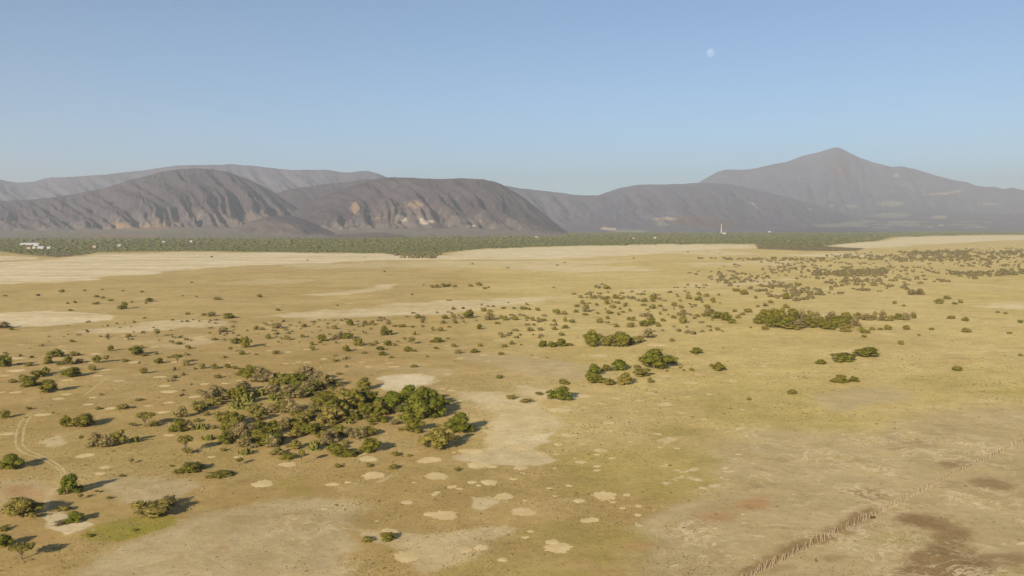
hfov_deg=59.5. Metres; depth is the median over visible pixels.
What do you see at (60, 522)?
dry shrub
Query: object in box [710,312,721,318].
mesquite tree
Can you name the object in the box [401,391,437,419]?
mesquite tree
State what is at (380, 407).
mesquite tree
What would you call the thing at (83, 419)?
mesquite tree
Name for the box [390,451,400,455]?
shrub
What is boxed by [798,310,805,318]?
dry shrub
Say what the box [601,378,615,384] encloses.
thorn tree
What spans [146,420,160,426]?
shrub
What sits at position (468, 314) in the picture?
mesquite tree
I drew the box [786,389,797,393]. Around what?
shrub
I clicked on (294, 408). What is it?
dry shrub
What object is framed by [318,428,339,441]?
dry shrub
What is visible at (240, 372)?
mesquite tree
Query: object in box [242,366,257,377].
mesquite tree
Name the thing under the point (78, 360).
dry shrub
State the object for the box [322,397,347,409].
mesquite tree
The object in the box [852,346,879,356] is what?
mesquite tree
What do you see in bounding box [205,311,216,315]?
dry shrub
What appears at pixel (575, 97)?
sky
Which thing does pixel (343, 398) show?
thorn tree
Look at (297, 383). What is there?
mesquite tree
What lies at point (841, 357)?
mesquite tree
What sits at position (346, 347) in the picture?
mesquite tree
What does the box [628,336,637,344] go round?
thorn tree
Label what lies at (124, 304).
mesquite tree
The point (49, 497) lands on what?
dirt track
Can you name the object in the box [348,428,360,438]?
dry shrub
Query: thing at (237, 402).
cactus
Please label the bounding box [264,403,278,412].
dry shrub
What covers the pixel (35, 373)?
mesquite tree
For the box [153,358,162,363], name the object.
mesquite tree
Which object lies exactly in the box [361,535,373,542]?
shrub
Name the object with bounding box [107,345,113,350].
shrub
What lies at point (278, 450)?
thorn tree
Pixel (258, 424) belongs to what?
mesquite tree
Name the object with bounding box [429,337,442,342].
mesquite tree
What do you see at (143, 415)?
umbrella tree
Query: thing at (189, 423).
dry shrub
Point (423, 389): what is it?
mesquite tree
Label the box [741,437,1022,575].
stake fence
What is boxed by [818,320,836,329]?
mesquite tree
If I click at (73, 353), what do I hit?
shrub
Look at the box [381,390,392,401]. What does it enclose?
mesquite tree
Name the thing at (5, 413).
shrub
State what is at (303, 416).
thorn tree
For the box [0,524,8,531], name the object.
shrub
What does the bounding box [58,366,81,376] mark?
mesquite tree
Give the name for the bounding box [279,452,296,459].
mesquite tree
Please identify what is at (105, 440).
dry shrub
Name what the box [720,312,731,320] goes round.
mesquite tree
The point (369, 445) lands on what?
mesquite tree
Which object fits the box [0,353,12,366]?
mesquite tree
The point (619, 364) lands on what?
mesquite tree
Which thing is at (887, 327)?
shrub
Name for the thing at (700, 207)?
mountain
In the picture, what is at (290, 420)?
mesquite tree
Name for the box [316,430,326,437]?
mesquite tree
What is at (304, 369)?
dry shrub
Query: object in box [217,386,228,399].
dry shrub
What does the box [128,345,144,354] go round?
mesquite tree
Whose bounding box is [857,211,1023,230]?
hill
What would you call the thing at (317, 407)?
thorn tree
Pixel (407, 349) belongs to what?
mesquite tree
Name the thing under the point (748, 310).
shrub
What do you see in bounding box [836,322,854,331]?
thorn tree
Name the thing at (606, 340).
thorn tree
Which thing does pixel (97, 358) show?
mesquite tree
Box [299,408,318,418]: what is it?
thorn tree
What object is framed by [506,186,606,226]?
mountain
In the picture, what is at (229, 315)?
mesquite tree
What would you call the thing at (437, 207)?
mountain
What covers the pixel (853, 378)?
mesquite tree
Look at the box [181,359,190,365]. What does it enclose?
shrub
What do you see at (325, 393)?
mesquite tree
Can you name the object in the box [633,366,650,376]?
thorn tree
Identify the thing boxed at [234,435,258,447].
dry shrub
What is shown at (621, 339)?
mesquite tree
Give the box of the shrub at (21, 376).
[18,374,27,378]
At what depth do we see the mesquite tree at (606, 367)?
334.89 m
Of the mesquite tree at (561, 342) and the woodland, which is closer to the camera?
the mesquite tree at (561, 342)
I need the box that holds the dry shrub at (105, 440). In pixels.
[97,434,115,446]
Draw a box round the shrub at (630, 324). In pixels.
[626,322,634,326]
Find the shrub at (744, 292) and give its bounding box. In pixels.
[740,289,747,294]
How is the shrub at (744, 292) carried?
on the ground
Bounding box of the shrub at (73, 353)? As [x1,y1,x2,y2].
[68,351,80,355]
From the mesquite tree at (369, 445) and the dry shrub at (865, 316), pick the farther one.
the dry shrub at (865, 316)
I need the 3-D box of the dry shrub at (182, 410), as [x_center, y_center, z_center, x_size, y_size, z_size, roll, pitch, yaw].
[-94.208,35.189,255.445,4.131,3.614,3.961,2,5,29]
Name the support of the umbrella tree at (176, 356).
on the ground
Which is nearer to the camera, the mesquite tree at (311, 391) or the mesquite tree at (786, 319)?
the mesquite tree at (311, 391)
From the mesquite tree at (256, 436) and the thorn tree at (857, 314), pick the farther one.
the thorn tree at (857, 314)
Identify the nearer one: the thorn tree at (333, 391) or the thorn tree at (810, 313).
the thorn tree at (333, 391)
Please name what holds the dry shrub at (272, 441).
on the ground
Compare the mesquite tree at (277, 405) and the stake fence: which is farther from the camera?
the mesquite tree at (277, 405)
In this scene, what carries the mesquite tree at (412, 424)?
on the ground
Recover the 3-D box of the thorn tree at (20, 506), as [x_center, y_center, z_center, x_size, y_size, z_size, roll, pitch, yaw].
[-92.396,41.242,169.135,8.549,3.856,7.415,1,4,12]
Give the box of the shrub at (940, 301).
[933,299,944,303]
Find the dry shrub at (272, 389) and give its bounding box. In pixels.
[263,384,279,395]
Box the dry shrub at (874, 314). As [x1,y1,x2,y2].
[872,311,877,319]
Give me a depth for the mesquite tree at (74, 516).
165.37 m
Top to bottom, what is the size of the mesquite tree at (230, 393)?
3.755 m
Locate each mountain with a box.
[0,164,386,200]
[0,168,344,237]
[276,178,380,208]
[293,177,567,235]
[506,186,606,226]
[561,183,894,231]
[698,147,1023,216]
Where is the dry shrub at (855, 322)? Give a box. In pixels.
[849,316,861,325]
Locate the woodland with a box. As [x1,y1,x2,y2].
[0,231,1023,256]
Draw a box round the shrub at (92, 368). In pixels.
[87,365,96,370]
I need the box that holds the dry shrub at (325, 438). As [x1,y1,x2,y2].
[320,432,333,444]
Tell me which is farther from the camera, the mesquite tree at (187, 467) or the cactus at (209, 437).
the cactus at (209, 437)
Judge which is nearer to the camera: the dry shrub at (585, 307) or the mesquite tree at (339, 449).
the mesquite tree at (339, 449)
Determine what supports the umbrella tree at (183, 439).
on the ground
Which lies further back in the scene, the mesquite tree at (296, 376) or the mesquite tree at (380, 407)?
the mesquite tree at (296, 376)
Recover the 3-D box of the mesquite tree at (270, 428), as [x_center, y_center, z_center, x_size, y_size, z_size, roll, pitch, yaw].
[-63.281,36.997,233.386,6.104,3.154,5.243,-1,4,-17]
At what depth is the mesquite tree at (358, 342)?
405.21 m
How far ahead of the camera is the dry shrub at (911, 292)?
697.97 m
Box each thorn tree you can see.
[1,496,45,517]
[109,429,127,444]
[130,498,174,518]
[190,400,205,411]
[205,397,224,404]
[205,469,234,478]
[213,411,229,421]
[244,402,266,413]
[250,409,266,420]
[268,378,280,386]
[268,446,282,454]
[274,374,286,383]
[286,429,301,436]
[288,439,300,449]
[292,413,310,421]
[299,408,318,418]
[309,404,322,414]
[313,405,347,423]
[329,389,340,397]
[334,392,354,408]
[342,404,353,413]
[355,377,371,390]
[416,423,457,449]
[600,335,614,346]
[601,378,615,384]
[615,372,633,384]
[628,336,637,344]
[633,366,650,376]
[636,335,644,341]
[781,323,803,329]
[806,310,813,318]
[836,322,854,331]
[853,312,861,318]
[887,315,894,320]
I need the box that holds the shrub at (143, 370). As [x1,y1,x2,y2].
[139,366,147,373]
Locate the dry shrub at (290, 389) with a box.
[275,384,296,397]
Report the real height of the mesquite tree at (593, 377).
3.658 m
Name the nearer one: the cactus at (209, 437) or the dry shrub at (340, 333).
the cactus at (209, 437)
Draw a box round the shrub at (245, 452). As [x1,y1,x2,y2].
[237,447,251,455]
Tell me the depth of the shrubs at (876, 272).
944.70 m
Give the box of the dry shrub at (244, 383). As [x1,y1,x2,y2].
[235,380,253,389]
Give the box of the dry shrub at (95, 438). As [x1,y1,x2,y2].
[84,432,102,446]
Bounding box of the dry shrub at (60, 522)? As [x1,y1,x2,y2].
[53,519,66,525]
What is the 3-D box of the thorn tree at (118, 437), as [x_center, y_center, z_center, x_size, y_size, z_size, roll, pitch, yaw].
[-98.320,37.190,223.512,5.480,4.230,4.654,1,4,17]
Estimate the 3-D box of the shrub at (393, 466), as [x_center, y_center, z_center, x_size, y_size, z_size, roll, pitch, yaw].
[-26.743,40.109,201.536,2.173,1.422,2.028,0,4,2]
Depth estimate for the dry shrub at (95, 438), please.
221.52 m
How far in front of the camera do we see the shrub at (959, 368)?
335.42 m
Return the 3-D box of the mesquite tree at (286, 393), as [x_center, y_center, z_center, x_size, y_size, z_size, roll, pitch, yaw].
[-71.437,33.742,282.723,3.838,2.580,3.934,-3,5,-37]
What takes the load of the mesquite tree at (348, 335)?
on the ground
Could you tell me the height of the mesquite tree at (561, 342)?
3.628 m
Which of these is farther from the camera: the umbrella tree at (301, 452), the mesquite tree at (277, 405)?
the mesquite tree at (277, 405)
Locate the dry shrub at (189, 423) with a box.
[183,419,194,429]
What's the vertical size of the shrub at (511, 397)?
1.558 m
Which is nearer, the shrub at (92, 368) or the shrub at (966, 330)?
the shrub at (92, 368)
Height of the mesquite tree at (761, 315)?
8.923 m
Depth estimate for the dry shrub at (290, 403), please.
261.14 m
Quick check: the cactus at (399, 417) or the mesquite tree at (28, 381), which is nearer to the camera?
the cactus at (399, 417)
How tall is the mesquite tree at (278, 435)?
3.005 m
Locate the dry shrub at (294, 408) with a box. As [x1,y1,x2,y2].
[288,404,303,411]
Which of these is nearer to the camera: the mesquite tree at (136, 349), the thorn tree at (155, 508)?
the thorn tree at (155, 508)
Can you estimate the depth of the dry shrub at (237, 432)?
226.30 m
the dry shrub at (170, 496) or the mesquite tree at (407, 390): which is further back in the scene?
the mesquite tree at (407, 390)
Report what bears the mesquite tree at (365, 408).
on the ground
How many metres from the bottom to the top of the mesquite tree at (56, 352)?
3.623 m
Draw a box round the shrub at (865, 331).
[860,329,870,332]
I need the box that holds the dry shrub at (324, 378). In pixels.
[313,373,333,388]
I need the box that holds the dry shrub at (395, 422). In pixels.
[388,418,401,424]
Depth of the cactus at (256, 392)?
286.88 m
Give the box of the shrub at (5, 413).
[0,410,10,418]
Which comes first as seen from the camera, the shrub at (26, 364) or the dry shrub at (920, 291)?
the shrub at (26, 364)
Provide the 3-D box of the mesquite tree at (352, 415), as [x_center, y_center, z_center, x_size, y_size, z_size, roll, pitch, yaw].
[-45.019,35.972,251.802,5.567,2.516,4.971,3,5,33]
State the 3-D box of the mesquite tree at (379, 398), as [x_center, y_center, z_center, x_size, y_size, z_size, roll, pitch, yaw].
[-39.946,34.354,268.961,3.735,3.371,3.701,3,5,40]
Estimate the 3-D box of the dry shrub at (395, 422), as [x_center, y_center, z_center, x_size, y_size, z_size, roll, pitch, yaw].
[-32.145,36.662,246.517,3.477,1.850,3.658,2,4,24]
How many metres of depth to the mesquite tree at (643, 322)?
480.59 m
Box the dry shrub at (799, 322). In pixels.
[793,319,807,327]
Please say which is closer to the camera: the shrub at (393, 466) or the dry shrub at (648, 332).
the shrub at (393, 466)
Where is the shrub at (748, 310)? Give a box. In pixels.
[743,308,752,312]
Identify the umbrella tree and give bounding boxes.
[7,542,35,559]
[135,412,154,426]
[170,354,182,362]
[176,435,194,452]
[298,449,304,463]
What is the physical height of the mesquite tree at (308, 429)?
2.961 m
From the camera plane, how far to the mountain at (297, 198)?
7159.72 m
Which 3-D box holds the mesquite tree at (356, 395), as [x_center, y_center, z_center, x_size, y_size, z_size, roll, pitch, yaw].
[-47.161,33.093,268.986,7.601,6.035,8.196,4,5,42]
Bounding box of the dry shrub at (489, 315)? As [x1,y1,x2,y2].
[482,311,494,319]
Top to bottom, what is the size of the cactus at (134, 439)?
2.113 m
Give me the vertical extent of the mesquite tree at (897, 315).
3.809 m
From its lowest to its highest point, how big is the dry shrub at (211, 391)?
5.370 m
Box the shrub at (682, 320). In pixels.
[679,316,687,323]
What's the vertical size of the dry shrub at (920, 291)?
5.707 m
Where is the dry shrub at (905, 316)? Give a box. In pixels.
[899,312,910,319]
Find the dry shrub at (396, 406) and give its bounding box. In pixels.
[383,401,401,410]
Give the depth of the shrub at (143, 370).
329.47 m
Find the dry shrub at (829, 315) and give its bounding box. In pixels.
[824,310,836,320]
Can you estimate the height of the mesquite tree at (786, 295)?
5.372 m
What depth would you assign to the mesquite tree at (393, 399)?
262.06 m
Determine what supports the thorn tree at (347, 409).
on the ground
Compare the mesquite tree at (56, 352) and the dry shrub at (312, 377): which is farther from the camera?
the mesquite tree at (56, 352)
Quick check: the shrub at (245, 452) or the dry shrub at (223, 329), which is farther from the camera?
the dry shrub at (223, 329)
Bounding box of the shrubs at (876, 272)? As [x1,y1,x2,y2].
[11,247,1023,395]
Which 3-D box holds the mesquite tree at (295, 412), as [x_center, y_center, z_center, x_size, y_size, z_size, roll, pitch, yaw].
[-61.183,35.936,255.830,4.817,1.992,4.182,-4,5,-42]
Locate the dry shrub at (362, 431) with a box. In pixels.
[354,426,368,437]
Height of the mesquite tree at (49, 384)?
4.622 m
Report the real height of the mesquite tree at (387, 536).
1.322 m
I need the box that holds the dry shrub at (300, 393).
[292,389,308,398]
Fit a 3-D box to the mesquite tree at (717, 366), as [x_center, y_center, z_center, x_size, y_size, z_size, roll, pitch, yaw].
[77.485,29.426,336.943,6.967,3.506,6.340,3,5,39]
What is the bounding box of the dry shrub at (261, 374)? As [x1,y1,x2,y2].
[247,366,271,381]
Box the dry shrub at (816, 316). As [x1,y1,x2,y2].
[811,311,821,319]
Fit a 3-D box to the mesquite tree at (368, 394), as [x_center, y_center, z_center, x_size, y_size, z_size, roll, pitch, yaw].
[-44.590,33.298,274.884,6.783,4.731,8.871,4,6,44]
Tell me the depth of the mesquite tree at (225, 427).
232.94 m
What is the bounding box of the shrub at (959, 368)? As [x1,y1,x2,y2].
[952,365,962,370]
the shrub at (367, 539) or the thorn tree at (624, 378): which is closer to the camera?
the shrub at (367, 539)
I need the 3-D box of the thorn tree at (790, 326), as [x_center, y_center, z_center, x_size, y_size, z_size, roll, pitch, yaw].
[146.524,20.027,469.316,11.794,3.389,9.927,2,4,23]
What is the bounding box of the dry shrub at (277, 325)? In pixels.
[272,322,282,327]
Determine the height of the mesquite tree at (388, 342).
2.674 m
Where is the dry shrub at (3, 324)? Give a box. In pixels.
[0,321,11,327]
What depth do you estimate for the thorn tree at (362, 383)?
296.29 m
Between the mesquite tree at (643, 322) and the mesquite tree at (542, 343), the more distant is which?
the mesquite tree at (643, 322)
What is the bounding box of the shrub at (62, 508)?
[56,505,71,511]
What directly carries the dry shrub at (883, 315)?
on the ground
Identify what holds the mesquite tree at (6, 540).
on the ground
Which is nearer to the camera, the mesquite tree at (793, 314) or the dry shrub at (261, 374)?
the dry shrub at (261, 374)
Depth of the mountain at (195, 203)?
5592.36 m
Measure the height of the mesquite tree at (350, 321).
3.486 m
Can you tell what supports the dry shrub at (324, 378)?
on the ground
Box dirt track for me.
[14,337,154,519]
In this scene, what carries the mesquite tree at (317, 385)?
on the ground
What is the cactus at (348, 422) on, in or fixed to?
on the ground
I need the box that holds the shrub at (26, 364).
[23,361,33,366]
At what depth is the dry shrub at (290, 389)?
283.77 m
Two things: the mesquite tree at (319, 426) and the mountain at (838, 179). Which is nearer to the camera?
the mesquite tree at (319, 426)
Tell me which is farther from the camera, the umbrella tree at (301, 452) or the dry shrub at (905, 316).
the dry shrub at (905, 316)
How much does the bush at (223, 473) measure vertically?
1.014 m
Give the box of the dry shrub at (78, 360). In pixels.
[74,358,85,362]
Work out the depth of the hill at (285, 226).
4431.93 m
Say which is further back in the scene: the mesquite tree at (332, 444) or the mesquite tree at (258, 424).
the mesquite tree at (258, 424)
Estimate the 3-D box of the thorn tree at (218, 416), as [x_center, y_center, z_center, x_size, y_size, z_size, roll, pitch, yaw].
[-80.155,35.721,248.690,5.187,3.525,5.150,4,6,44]
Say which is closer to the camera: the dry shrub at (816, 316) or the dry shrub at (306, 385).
the dry shrub at (306, 385)
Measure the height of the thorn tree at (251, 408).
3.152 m
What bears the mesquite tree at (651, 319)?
on the ground
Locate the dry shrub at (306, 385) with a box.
[299,381,315,390]
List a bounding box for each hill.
[238,215,335,236]
[326,232,407,237]
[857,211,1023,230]
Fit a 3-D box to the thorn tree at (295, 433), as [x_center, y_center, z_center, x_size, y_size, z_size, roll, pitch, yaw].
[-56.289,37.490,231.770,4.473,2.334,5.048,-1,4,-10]
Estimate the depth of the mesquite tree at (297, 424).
238.71 m
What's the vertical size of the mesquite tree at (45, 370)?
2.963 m
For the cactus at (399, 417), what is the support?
on the ground
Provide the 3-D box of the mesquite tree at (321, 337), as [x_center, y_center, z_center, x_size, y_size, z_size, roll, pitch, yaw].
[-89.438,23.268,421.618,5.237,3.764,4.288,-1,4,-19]
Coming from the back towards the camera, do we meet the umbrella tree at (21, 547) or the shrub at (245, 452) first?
the shrub at (245, 452)
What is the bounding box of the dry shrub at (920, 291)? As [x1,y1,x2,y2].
[915,288,924,294]
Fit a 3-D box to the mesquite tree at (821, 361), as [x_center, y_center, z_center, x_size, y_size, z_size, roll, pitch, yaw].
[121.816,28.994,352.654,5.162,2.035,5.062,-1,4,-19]
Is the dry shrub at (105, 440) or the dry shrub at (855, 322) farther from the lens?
the dry shrub at (855, 322)
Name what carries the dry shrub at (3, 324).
on the ground
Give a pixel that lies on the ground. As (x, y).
(302, 287)
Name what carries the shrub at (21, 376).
on the ground
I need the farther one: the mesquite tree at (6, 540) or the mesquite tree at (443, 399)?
the mesquite tree at (443, 399)
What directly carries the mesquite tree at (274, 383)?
on the ground
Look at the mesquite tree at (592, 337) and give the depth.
401.55 m
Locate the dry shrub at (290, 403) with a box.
[279,397,298,412]
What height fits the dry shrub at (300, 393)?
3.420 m
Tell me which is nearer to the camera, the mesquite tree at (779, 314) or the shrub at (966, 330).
the shrub at (966, 330)
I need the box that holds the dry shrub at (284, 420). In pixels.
[278,417,289,429]
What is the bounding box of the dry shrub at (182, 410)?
[174,405,190,416]
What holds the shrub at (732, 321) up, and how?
on the ground
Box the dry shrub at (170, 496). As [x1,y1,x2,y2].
[158,494,179,506]
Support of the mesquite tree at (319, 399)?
on the ground
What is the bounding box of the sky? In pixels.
[0,0,1023,195]
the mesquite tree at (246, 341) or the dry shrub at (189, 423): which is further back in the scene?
the mesquite tree at (246, 341)
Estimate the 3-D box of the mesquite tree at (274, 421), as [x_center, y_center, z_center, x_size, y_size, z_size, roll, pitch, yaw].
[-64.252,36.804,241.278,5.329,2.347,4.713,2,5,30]
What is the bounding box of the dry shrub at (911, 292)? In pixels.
[906,289,916,294]
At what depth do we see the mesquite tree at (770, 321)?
475.36 m
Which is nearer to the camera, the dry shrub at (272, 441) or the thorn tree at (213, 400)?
the dry shrub at (272, 441)
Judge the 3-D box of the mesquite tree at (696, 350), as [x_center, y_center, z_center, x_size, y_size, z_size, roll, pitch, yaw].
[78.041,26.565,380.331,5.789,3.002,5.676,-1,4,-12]
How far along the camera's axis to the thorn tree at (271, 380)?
293.87 m
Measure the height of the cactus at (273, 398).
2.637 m
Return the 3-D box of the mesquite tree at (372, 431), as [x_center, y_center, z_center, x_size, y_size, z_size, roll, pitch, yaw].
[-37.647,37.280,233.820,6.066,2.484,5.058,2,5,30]
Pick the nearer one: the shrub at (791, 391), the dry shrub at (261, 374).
the shrub at (791, 391)
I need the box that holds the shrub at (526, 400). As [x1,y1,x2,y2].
[520,398,533,402]
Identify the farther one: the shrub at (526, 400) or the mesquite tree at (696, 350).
the mesquite tree at (696, 350)
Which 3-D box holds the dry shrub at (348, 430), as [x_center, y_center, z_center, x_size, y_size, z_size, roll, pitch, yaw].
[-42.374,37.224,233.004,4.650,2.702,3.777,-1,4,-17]
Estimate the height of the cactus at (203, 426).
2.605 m
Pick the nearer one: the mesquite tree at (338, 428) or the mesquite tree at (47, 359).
the mesquite tree at (338, 428)
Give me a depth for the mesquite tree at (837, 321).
475.96 m
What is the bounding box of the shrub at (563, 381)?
[558,378,569,384]
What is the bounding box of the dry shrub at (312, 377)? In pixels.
[305,369,323,382]
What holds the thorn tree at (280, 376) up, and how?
on the ground
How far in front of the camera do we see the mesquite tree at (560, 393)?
280.08 m
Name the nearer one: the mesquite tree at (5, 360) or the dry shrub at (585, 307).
the mesquite tree at (5, 360)
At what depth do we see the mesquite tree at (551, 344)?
400.92 m
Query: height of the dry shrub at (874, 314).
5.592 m
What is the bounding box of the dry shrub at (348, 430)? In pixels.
[342,426,352,435]
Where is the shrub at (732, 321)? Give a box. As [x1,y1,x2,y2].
[728,319,735,323]
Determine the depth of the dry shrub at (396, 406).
262.40 m
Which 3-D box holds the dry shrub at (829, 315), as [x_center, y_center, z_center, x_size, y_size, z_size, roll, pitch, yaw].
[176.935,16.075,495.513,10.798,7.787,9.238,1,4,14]
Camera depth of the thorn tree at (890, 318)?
509.12 m
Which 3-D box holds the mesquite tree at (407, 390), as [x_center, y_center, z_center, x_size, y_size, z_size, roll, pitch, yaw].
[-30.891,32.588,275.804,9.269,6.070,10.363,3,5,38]
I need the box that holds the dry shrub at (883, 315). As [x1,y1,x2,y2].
[876,311,887,320]
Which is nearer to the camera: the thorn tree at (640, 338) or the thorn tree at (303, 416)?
the thorn tree at (303, 416)
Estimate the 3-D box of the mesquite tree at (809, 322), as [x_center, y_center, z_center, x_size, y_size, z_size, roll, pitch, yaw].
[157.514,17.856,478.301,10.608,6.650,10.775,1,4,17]
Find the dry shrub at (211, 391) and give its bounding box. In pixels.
[199,384,225,400]
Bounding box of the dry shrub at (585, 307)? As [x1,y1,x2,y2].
[582,304,588,311]
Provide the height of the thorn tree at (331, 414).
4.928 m
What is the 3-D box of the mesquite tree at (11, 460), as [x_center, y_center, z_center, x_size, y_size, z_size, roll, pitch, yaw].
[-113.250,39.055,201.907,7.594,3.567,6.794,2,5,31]
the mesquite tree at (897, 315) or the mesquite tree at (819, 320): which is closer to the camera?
the mesquite tree at (819, 320)
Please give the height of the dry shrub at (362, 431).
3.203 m
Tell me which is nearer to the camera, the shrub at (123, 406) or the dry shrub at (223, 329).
the shrub at (123, 406)
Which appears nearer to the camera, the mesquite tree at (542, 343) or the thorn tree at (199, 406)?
the thorn tree at (199, 406)
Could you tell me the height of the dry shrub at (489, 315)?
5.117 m
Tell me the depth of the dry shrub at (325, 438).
224.15 m
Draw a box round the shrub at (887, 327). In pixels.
[884,324,891,329]
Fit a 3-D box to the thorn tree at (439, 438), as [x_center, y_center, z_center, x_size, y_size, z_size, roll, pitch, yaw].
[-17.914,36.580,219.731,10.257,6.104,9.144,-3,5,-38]
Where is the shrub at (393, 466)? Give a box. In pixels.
[388,464,397,469]
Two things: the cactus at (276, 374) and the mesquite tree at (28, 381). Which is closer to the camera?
the mesquite tree at (28, 381)
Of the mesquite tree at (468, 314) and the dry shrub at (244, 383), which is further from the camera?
the mesquite tree at (468, 314)
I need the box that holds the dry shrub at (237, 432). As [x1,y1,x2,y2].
[227,421,252,442]
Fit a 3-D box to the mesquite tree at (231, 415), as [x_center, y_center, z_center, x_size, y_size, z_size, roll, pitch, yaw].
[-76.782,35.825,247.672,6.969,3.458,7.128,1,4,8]
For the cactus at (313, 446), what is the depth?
218.21 m
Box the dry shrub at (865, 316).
[861,313,868,319]
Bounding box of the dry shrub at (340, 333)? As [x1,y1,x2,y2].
[337,330,343,336]
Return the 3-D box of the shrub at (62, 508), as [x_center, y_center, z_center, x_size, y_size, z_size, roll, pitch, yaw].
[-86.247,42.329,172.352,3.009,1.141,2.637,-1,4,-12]
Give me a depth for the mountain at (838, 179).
11751.37 m
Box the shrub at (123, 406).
[115,403,128,409]
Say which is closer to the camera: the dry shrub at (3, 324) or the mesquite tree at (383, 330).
the mesquite tree at (383, 330)
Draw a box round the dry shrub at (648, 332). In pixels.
[642,327,655,337]
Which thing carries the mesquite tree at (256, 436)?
on the ground
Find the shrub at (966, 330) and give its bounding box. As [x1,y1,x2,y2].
[961,327,972,332]
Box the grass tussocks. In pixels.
[0,301,1023,575]
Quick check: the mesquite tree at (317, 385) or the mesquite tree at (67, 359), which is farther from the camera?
the mesquite tree at (67, 359)
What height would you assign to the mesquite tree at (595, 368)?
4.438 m
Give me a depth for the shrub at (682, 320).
495.68 m
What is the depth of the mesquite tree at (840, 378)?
310.53 m
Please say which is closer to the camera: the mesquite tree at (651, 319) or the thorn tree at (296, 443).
the thorn tree at (296, 443)
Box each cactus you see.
[129,436,140,442]
[194,422,208,430]
[201,434,215,440]
[226,398,245,410]
[239,392,258,403]
[253,388,265,396]
[267,393,278,401]
[273,371,283,377]
[307,440,321,451]
[343,419,352,424]
[395,413,404,420]
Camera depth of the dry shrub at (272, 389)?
287.28 m
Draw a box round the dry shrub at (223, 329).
[218,327,228,332]
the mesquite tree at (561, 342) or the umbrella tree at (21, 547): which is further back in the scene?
the mesquite tree at (561, 342)
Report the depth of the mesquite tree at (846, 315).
491.01 m
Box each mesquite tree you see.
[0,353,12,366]
[0,453,26,468]
[0,534,15,547]
[17,376,41,386]
[29,370,44,376]
[37,379,57,392]
[42,367,49,373]
[43,355,53,363]
[44,349,64,356]
[56,473,85,494]
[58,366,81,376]
[58,415,71,426]
[61,355,72,364]
[64,511,84,523]
[65,413,95,426]
[92,355,101,362]
[121,301,127,308]
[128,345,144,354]
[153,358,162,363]
[167,418,186,431]
[171,461,205,473]
[217,431,231,443]
[219,421,236,432]
[220,411,245,422]
[222,313,235,317]
[223,388,235,398]
[230,416,241,422]
[231,338,240,343]
[234,368,250,376]
[234,385,250,398]
[240,336,252,347]
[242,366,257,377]
[249,428,265,441]
[250,420,266,431]
[254,431,285,446]
[259,424,280,432]
[265,381,278,390]
[268,419,279,426]
[273,402,288,412]
[279,417,296,425]
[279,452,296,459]
[280,391,290,398]
[282,372,305,383]
[288,410,302,417]
[290,420,308,429]
[291,380,311,390]
[299,424,318,433]
[304,388,315,395]
[309,422,324,431]
[310,394,330,404]
[311,381,323,390]
[314,390,333,398]
[316,334,327,340]
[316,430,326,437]
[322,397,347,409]
[325,441,340,452]
[329,444,352,455]
[330,424,347,436]
[341,332,353,338]
[341,450,357,456]
[342,345,349,351]
[344,388,365,407]
[345,319,353,324]
[345,412,360,419]
[353,338,364,345]
[356,401,374,414]
[358,437,382,452]
[360,389,378,403]
[363,426,377,434]
[365,411,387,422]
[370,400,390,414]
[371,397,382,405]
[379,325,387,334]
[379,532,396,541]
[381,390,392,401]
[382,391,403,410]
[383,340,391,345]
[400,384,416,401]
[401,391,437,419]
[402,417,426,432]
[403,346,412,351]
[408,385,439,403]
[427,396,446,418]
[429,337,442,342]
[437,394,450,405]
[442,411,476,432]
[463,310,473,317]
[538,340,546,346]
[545,385,572,399]
[547,341,555,346]
[554,338,568,345]
[583,330,603,346]
[584,372,604,382]
[587,363,601,373]
[602,364,610,370]
[611,331,631,346]
[611,359,626,370]
[638,320,648,326]
[638,348,675,368]
[647,316,654,324]
[689,347,702,353]
[708,362,726,370]
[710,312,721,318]
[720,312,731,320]
[754,309,773,323]
[763,315,779,327]
[764,307,786,322]
[775,316,793,327]
[782,293,789,298]
[786,308,801,323]
[800,315,816,327]
[814,317,827,327]
[815,359,825,363]
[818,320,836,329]
[830,315,848,326]
[830,352,856,362]
[830,374,848,382]
[841,312,853,322]
[849,376,859,381]
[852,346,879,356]
[892,313,902,319]
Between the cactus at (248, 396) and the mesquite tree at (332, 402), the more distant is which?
the cactus at (248, 396)
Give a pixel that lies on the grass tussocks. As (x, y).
(596, 531)
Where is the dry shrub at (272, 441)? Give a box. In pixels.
[264,434,279,447]
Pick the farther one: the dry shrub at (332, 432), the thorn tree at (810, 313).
the thorn tree at (810, 313)
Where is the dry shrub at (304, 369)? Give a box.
[293,365,315,376]
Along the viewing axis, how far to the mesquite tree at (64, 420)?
242.70 m
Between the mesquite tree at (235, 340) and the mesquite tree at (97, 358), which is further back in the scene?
the mesquite tree at (235, 340)
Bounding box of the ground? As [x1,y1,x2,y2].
[0,231,1023,575]
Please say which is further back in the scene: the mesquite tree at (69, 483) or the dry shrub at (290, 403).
the dry shrub at (290, 403)
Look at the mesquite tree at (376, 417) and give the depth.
248.49 m
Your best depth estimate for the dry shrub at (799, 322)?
472.56 m
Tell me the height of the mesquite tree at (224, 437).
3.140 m
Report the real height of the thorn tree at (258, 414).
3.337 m
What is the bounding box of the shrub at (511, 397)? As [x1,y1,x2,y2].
[506,395,516,398]

